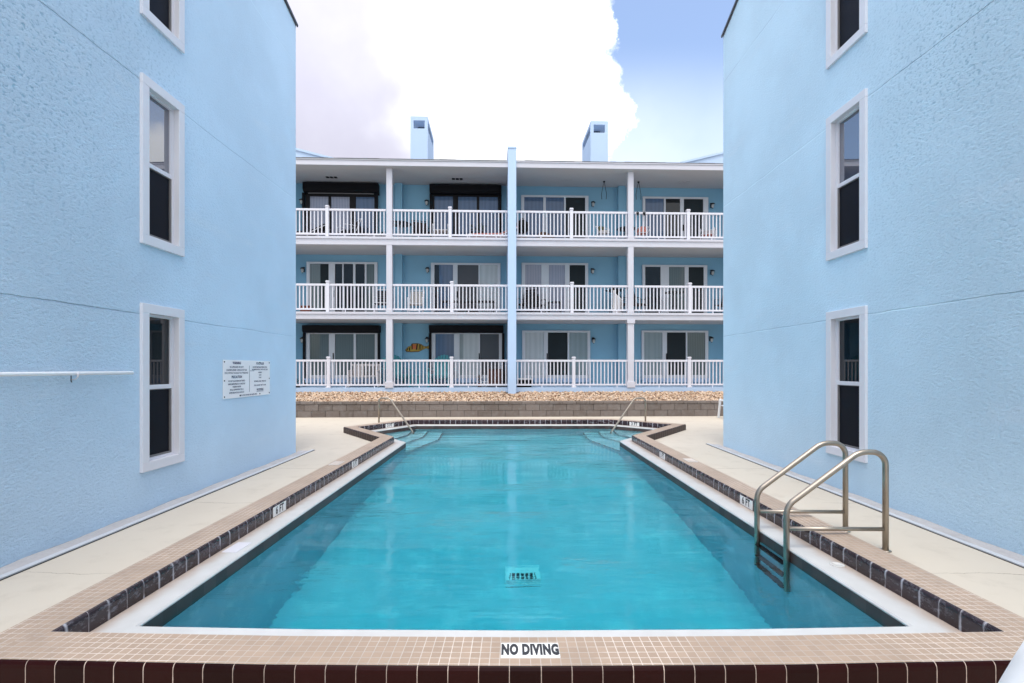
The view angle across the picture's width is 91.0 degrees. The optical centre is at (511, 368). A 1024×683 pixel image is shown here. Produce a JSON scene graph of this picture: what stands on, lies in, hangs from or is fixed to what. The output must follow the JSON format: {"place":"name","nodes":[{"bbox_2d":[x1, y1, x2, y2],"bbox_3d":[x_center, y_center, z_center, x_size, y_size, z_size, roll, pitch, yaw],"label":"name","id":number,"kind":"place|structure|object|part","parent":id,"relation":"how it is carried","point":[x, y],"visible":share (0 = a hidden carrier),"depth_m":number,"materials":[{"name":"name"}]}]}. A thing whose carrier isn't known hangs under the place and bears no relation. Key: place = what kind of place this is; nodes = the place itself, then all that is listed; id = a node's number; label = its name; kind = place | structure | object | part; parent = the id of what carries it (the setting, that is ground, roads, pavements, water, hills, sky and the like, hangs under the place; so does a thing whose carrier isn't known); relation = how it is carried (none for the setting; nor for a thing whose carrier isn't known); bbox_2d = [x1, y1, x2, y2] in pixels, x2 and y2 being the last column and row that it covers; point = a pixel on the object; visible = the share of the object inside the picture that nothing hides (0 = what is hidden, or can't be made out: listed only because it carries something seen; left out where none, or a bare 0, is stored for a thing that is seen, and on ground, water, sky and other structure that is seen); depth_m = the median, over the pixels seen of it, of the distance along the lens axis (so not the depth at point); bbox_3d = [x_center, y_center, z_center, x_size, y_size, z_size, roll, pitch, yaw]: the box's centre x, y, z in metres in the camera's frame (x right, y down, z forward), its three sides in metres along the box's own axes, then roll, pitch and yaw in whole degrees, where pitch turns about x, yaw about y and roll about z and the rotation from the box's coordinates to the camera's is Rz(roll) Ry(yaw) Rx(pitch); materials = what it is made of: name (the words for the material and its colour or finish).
{"place":"outdoors","nodes":[
{"label":"outdoors","id":0,"kind":"place"},
{"bbox_2d":[0,0,297,567],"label":"stucco building","id":1,"kind":"structure","parent":0,"point":[148,193],"depth_m":5.62,"materials":[{"name":"blue paint"}]},
{"bbox_2d":[0,371,133,381],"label":"pool pole","id":2,"kind":"object","parent":1,"relation":"attached to","point":[77,373],"visible":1,"depth_m":4.66,"materials":[{"name":"white plastic"}]},
{"bbox_2d":[140,303,184,472],"bbox_3d":[-4.193,0.217,5.996,0.116,1.909,0.726,0,0,0],"label":"window","id":3,"kind":"structure","parent":1,"relation":"in","point":[162,329],"depth_m":6.06,"materials":[{"name":"white plastic"}]},
{"bbox_2d":[140,72,184,256],"bbox_3d":[-4.193,-2.362,5.996,0.116,1.909,0.726,0,0,0],"label":"window","id":4,"kind":"structure","parent":1,"relation":"in","point":[162,117],"depth_m":6.06,"materials":[{"name":"white plastic"}]},
{"bbox_2d":[140,0,184,53],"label":"window","id":5,"kind":"structure","parent":1,"relation":"in","point":[167,16],"depth_m":6.16,"materials":[{"name":"white plastic"}]},
{"bbox_2d":[223,360,269,398],"bbox_3d":[-4.160,0.160,7.940,0.013,0.570,1.400,0,0,0],"label":"rules sign","id":6,"kind":"object","parent":1,"relation":"attached to","point":[244,378],"visible":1,"depth_m":7.85,"materials":[{"name":"metal"}]},
{"bbox_2d":[296,391,722,401],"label":"gravel","id":7,"kind":"structure","parent":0,"point":[544,395],"depth_m":17.79,"materials":[{"name":"beige gravel"}]},
{"bbox_2d":[0,416,1023,632],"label":"ground","id":8,"kind":"structure","parent":0,"point":[29,593],"depth_m":5.15,"materials":[{"name":"beige concrete"}]},
{"bbox_2d":[0,450,306,574],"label":"footing strip","id":9,"kind":"object","parent":8,"relation":"on","point":[37,556],"visible":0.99,"depth_m":5.24,"materials":[{"name":"concrete"}]},
{"bbox_2d":[0,449,313,580],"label":"deck drain","id":10,"kind":"object","parent":8,"relation":"on","point":[57,554],"visible":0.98,"depth_m":5.13,"materials":[{"name":"plastic"}]},
{"bbox_2d":[296,116,722,393],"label":"apartment building","id":11,"kind":"structure","parent":8,"relation":"on","point":[342,327],"depth_m":19.85,"materials":[{"name":"blue paint"}]},
{"bbox_2d":[300,306,312,311],"bbox_3d":[-7.619,-2.195,18.574,0.410,0.225,0.260,0,0,-2],"label":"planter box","id":12,"kind":"object","parent":11,"relation":"on","point":[306,310],"visible":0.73,"depth_m":18.48,"materials":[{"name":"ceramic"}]},
{"bbox_2d":[296,224,324,235],"bbox_3d":[-7.815,-5.099,18.977,1.707,0.594,0.632,0,0,-2],"label":"lounge chair","id":13,"kind":"object","parent":11,"relation":"on","point":[312,230],"visible":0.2,"depth_m":18.80,"materials":[{"name":"white plastic"}]},
{"bbox_2d":[305,193,374,235],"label":"sliding door","id":14,"kind":"structure","parent":11,"relation":"in","point":[312,200],"depth_m":19.87,"materials":[{"name":"black glass"}]},
{"bbox_2d":[304,333,377,382],"bbox_3d":[-6.710,-0.439,19.833,2.867,1.989,0.162,0,0,-2],"label":"sliding door","id":15,"kind":"structure","parent":11,"relation":"in","point":[339,346],"depth_m":19.87,"materials":[{"name":"white glass"}]},
{"bbox_2d":[306,262,377,311],"bbox_3d":[-6.712,-3.133,19.880,2.767,2.138,0.070,0,0,-2],"label":"sliding door","id":16,"kind":"structure","parent":11,"relation":"in","point":[316,272],"depth_m":19.88,"materials":[{"name":"clear glass"}]},
{"bbox_2d":[337,218,361,235],"bbox_3d":[-6.224,-5.283,19.286,0.738,0.965,0.588,0,0,-40],"label":"patio chair","id":17,"kind":"object","parent":11,"relation":"on","point":[349,231],"visible":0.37,"depth_m":19.26,"materials":[{"name":"white plastic"}]},
{"bbox_2d":[349,225,368,235],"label":"patio chair","id":18,"kind":"object","parent":11,"relation":"on","point":[360,229],"visible":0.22,"depth_m":19.61,"materials":[{"name":"metal"}]},
{"bbox_2d":[347,364,381,386],"bbox_3d":[-5.612,0.268,19.140,1.170,0.880,0.530,0,0,-2],"label":"garden bench","id":19,"kind":"object","parent":11,"relation":"on","point":[360,365],"visible":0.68,"depth_m":19.34,"materials":[{"name":"white plastic"}]},
{"bbox_2d":[373,289,385,311],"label":"patio chair","id":20,"kind":"object","parent":11,"relation":"on","point":[378,298],"visible":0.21,"depth_m":19.41,"materials":[{"name":"white plastic"}]},
{"bbox_2d":[382,355,410,386],"bbox_3d":[-4.441,0.099,19.239,1.000,1.281,1.124,0,0,-31],"label":"adirondack chair","id":21,"kind":"object","parent":11,"relation":"on","point":[403,375],"visible":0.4,"depth_m":19.40,"materials":[{"name":"teal paint"}]},
{"bbox_2d":[393,221,411,236],"bbox_3d":[-4.263,-5.158,19.202,0.840,0.728,0.840,0,0,-2],"label":"round table","id":22,"kind":"object","parent":11,"relation":"on","point":[403,224],"visible":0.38,"depth_m":19.16,"materials":[{"name":"metal"}]},
{"bbox_2d":[411,375,418,386],"bbox_3d":[-3.738,0.483,19.270,0.400,0.450,0.400,0,0,-2],"label":"side table","id":23,"kind":"object","parent":11,"relation":"on","point":[417,379],"visible":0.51,"depth_m":19.11,"materials":[{"name":"teal paint"}]},
{"bbox_2d":[407,290,424,311],"bbox_3d":[-3.684,-2.568,19.357,0.588,1.015,0.738,0,0,-2],"label":"patio chair","id":24,"kind":"object","parent":11,"relation":"on","point":[414,297],"visible":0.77,"depth_m":19.57,"materials":[{"name":"white plastic"}]},
{"bbox_2d":[405,343,428,351],"bbox_3d":[-3.768,-0.825,19.996,0.967,0.360,0.038,0,0,-2],"label":"fish decoration","id":25,"kind":"object","parent":11,"relation":"attached to","point":[415,347],"visible":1,"depth_m":19.99,"materials":[{"name":"yellow paint"}]},
{"bbox_2d":[411,220,429,236],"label":"patio chair","id":26,"kind":"object","parent":11,"relation":"on","point":[414,227],"visible":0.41,"depth_m":19.61,"materials":[{"name":"metal"}]},
{"bbox_2d":[432,224,447,236],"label":"patio chair","id":27,"kind":"object","parent":11,"relation":"on","point":[439,231],"visible":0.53,"depth_m":18.84,"materials":[{"name":"white plastic"}]},
{"bbox_2d":[428,355,453,386],"bbox_3d":[-2.723,0.099,19.405,1.000,1.281,1.124,0,0,7],"label":"adirondack chair","id":28,"kind":"object","parent":11,"relation":"on","point":[440,357],"visible":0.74,"depth_m":19.57,"materials":[{"name":"teal paint"}]},
{"bbox_2d":[432,194,498,236],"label":"sliding door","id":29,"kind":"structure","parent":11,"relation":"in","point":[439,202],"depth_m":20.05,"materials":[{"name":"black glass"}]},
{"bbox_2d":[431,263,499,311],"bbox_3d":[-1.842,-3.131,20.035,2.765,2.134,0.100,0,0,-2],"label":"sliding door","id":30,"kind":"structure","parent":11,"relation":"in","point":[441,273],"depth_m":20.05,"materials":[{"name":"clear glass"}]},
{"bbox_2d":[432,333,501,381],"bbox_3d":[-1.796,-0.446,20.005,2.855,2.001,0.162,0,0,-2],"label":"sliding door","id":31,"kind":"structure","parent":11,"relation":"in","point":[460,346],"depth_m":20.05,"materials":[{"name":"white glass"}]},
{"bbox_2d":[440,300,494,311],"bbox_3d":[-1.724,-2.337,19.590,2.100,0.550,0.500,0,0,-2],"label":"bench table","id":32,"kind":"object","parent":11,"relation":"on","point":[464,301],"visible":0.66,"depth_m":19.38,"materials":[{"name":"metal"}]},
{"bbox_2d":[472,226,516,237],"bbox_3d":[-0.652,-5.099,19.278,1.707,0.594,0.632,0,0,-2],"label":"lounge chair","id":33,"kind":"object","parent":11,"relation":"on","point":[492,234],"visible":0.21,"depth_m":19.00,"materials":[{"name":"white plastic"}]},
{"bbox_2d":[488,369,501,383],"bbox_3d":[-0.673,0.348,19.217,0.580,0.660,0.440,0,0,-2],"label":"side table","id":34,"kind":"object","parent":11,"relation":"on","point":[489,376],"visible":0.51,"depth_m":19.01,"materials":[{"name":"brown wood"}]},
{"bbox_3d":[-0.795,0.358,19.013,0.242,0.540,0.017,0,0,-2],"label":"door panel","id":35,"kind":"part","parent":34,"relation":"part of","materials":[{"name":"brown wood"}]},
{"bbox_3d":[-0.537,0.358,19.022,0.242,0.540,0.017,0,0,-2],"label":"door panel","id":36,"kind":"part","parent":34,"relation":"part of","materials":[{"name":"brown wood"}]},
{"bbox_2d":[501,364,506,386],"bbox_3d":[-0.289,0.259,19.390,0.288,0.897,0.100,0,0,-2],"label":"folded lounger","id":37,"kind":"object","parent":11,"relation":"on","point":[504,377],"visible":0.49,"depth_m":19.34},
{"bbox_2d":[517,287,537,311],"bbox_3d":[0.600,-2.618,19.446,0.588,1.115,0.738,0,0,27],"label":"bar chair","id":38,"kind":"object","parent":11,"relation":"on","point":[530,297],"visible":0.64,"depth_m":19.61,"materials":[{"name":"metal"}]},
{"bbox_2d":[527,294,545,311],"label":"patio chair","id":39,"kind":"object","parent":11,"relation":"on","point":[537,302],"visible":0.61,"depth_m":19.68,"materials":[{"name":"metal"}]},
{"bbox_2d":[548,301,560,311],"bbox_3d":[1.671,-2.332,19.659,0.520,0.540,0.400,0,0,-2],"label":"table","id":40,"kind":"object","parent":11,"relation":"on","point":[559,302],"visible":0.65,"depth_m":19.51,"materials":[{"name":"metal"}]},
{"bbox_2d":[521,195,588,237],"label":"sliding door","id":41,"kind":"structure","parent":11,"relation":"in","point":[528,202],"depth_m":20.17,"materials":[{"name":"white glass"}]},
{"bbox_2d":[522,263,587,312],"bbox_3d":[1.720,-3.144,20.174,2.677,2.160,0.070,0,0,-2],"label":"sliding door","id":42,"kind":"structure","parent":11,"relation":"in","point":[532,273],"depth_m":20.17,"materials":[{"name":"white glass"}]},
{"bbox_2d":[522,330,589,381],"bbox_3d":[1.776,-0.480,20.130,2.799,2.071,0.162,0,0,-2],"label":"sliding door","id":43,"kind":"structure","parent":11,"relation":"in","point":[536,345],"depth_m":20.17,"materials":[{"name":"white glass"}]},
{"bbox_2d":[595,226,610,238],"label":"wire chair","id":44,"kind":"object","parent":11,"relation":"on","point":[602,231],"visible":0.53,"depth_m":19.40,"materials":[{"name":"white metal"}]},
{"bbox_2d":[605,289,623,312],"bbox_3d":[3.996,-2.548,19.590,0.720,0.988,0.720,0,0,-2],"label":"round table","id":45,"kind":"object","parent":11,"relation":"on","point":[620,290],"visible":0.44,"depth_m":19.44,"materials":[{"name":"metal"}]},
{"bbox_2d":[612,288,634,312],"bbox_3d":[4.297,-2.643,19.453,0.738,1.165,0.588,0,0,36],"label":"bar chair","id":46,"kind":"object","parent":11,"relation":"on","point":[623,299],"visible":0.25,"depth_m":19.46,"materials":[{"name":"metal"}]},
{"bbox_2d":[613,290,621,312],"bbox_3d":[4.035,-2.527,19.185,0.364,0.932,0.112,0,0,-2],"label":"towel","id":47,"kind":"object","parent":46,"relation":"on","point":[620,303],"visible":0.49,"depth_m":19.18,"materials":[{"name":"white fabric"}]},
{"bbox_2d":[617,226,634,238],"bbox_3d":[4.462,-5.127,19.656,0.720,0.670,0.720,0,0,-2],"label":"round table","id":48,"kind":"object","parent":11,"relation":"on","point":[620,229],"visible":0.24,"depth_m":19.67,"materials":[{"name":"metal"}]},
{"bbox_2d":[634,293,648,312],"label":"patio chair","id":49,"kind":"object","parent":11,"relation":"on","point":[640,304],"visible":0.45,"depth_m":19.33,"materials":[{"name":"metal"}]},
{"bbox_2d":[634,226,648,238],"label":"wire chair","id":50,"kind":"object","parent":11,"relation":"on","point":[641,231],"visible":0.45,"depth_m":19.50,"materials":[{"name":"white metal"}]},
{"bbox_2d":[642,265,706,312],"bbox_3d":[6.583,-3.121,20.344,2.650,2.114,0.070,0,0,-2],"label":"sliding door","id":51,"kind":"structure","parent":11,"relation":"in","point":[652,275],"depth_m":20.33,"materials":[{"name":"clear glass"}]},
{"bbox_2d":[665,291,683,312],"bbox_3d":[6.354,-2.518,19.672,0.760,0.928,0.760,0,0,-2],"label":"round table","id":52,"kind":"object","parent":11,"relation":"on","point":[675,298],"visible":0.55,"depth_m":19.63,"materials":[{"name":"metal"}]},
{"bbox_2d":[642,196,707,238],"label":"sliding door","id":53,"kind":"structure","parent":11,"relation":"in","point":[649,204],"depth_m":20.34,"materials":[{"name":"white glass"}]},
{"bbox_2d":[641,330,708,381],"bbox_3d":[6.590,-0.487,20.298,2.783,2.084,0.162,0,0,-2],"label":"sliding door","id":54,"kind":"structure","parent":11,"relation":"in","point":[655,345],"depth_m":20.34,"materials":[{"name":"white glass"}]},
{"bbox_2d":[700,227,715,239],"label":"patio chair","id":55,"kind":"object","parent":11,"relation":"on","point":[708,233],"visible":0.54,"depth_m":19.54,"materials":[{"name":"white plastic"}]},
{"bbox_2d":[714,296,722,312],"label":"patio chair","id":56,"kind":"object","parent":11,"relation":"on","point":[718,304],"visible":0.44,"depth_m":19.56,"materials":[{"name":"metal"}]},
{"bbox_2d":[296,400,722,417],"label":"retaining wall","id":57,"kind":"structure","parent":8,"relation":"on","point":[484,408],"depth_m":16.91,"materials":[{"name":"grey concrete"}]},
{"bbox_2d":[0,419,1023,682],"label":"swimming pool","id":58,"kind":"structure","parent":8,"relation":"in","point":[94,631],"depth_m":2.78,"materials":[{"name":"beige tile"}]},
{"bbox_2d":[378,397,412,431],"bbox_3d":[-3.202,1.490,13.833,1.129,1.381,0.090,0,0,16],"label":"handrail","id":59,"kind":"object","parent":58,"relation":"attached to","point":[401,415],"visible":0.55,"depth_m":13.86,"materials":[{"name":"metal"}]},
{"bbox_2d":[159,429,893,665],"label":"water","id":60,"kind":"structure","parent":58,"relation":"in","point":[514,529],"depth_m":4.56,"materials":[{"name":"teal liquid"}]},
{"bbox_2d":[611,397,645,430],"bbox_3d":[3.222,1.490,13.873,1.129,1.381,0.090,0,0,-16],"label":"handrail","id":61,"kind":"object","parent":58,"relation":"attached to","point":[623,414],"visible":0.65,"depth_m":13.86,"materials":[{"name":"metal"}]},
{"bbox_2d":[754,441,891,561],"bbox_3d":[2.897,1.576,4.760,0.965,1.708,0.630,0,0,0],"label":"pool ladder","id":62,"kind":"object","parent":58,"relation":"attached to","point":[843,466],"visible":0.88,"depth_m":4.48,"materials":[{"name":"metal"}]},
{"bbox_2d":[717,399,722,417],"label":"plastic chair","id":63,"kind":"object","parent":8,"relation":"on","point":[719,408],"visible":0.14,"depth_m":16.55,"materials":[{"name":"white plastic"}]},
{"bbox_2d":[706,443,1023,567],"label":"deck drain","id":64,"kind":"object","parent":8,"relation":"on","point":[986,551],"visible":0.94,"depth_m":5.34,"materials":[{"name":"plastic"}]},
{"bbox_2d":[712,444,1023,562],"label":"footing strip","id":65,"kind":"object","parent":8,"relation":"on","point":[1004,552],"visible":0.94,"depth_m":5.43,"materials":[{"name":"concrete"}]},
{"bbox_2d":[516,218,527,237],"bbox_3d":[0.386,-5.275,19.253,0.541,0.955,0.562,0,0,-2],"label":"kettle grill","id":66,"kind":"object","parent":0,"point":[519,226],"visible":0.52,"depth_m":19.08,"materials":[{"name":"metal"}]},
{"bbox_2d":[517,378,531,386],"bbox_3d":[0.459,0.543,19.116,0.550,0.330,0.450,0,0,-2],"label":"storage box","id":67,"kind":"object","parent":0,"point":[519,380],"visible":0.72,"depth_m":18.90,"materials":[{"name":"white plastic"}]},
{"bbox_2d":[537,232,554,237],"bbox_3d":[1.270,-4.992,19.255,0.760,0.380,0.460,0,0,-2],"label":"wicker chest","id":68,"kind":"object","parent":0,"point":[541,233],"visible":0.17,"depth_m":19.05,"materials":[{"name":"brown wicker"}]},
{"bbox_2d":[721,0,1023,555],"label":"stucco building","id":69,"kind":"structure","parent":0,"point":[873,224],"depth_m":6.00,"materials":[{"name":"blue paint"}]},
{"bbox_2d":[826,305,867,462],"bbox_3d":[4.443,0.197,6.640,0.116,1.959,0.784,0,0,0],"label":"window","id":70,"kind":"structure","parent":69,"relation":"in","point":[846,329],"depth_m":6.70,"materials":[{"name":"white plastic"}]},
{"bbox_2d":[826,88,867,260],"bbox_3d":[4.443,-2.490,6.640,0.116,1.984,0.784,0,0,0],"label":"window","id":71,"kind":"structure","parent":69,"relation":"in","point":[847,127],"depth_m":6.70,"materials":[{"name":"white plastic"}]},
{"bbox_2d":[826,0,867,68],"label":"window","id":72,"kind":"structure","parent":69,"relation":"in","point":[846,20],"depth_m":6.78,"materials":[{"name":"white plastic"}]},
{"bbox_2d":[998,641,1023,682],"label":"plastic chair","id":73,"kind":"object","parent":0,"point":[1013,672],"visible":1,"depth_m":1.39,"materials":[{"name":"white plastic"}]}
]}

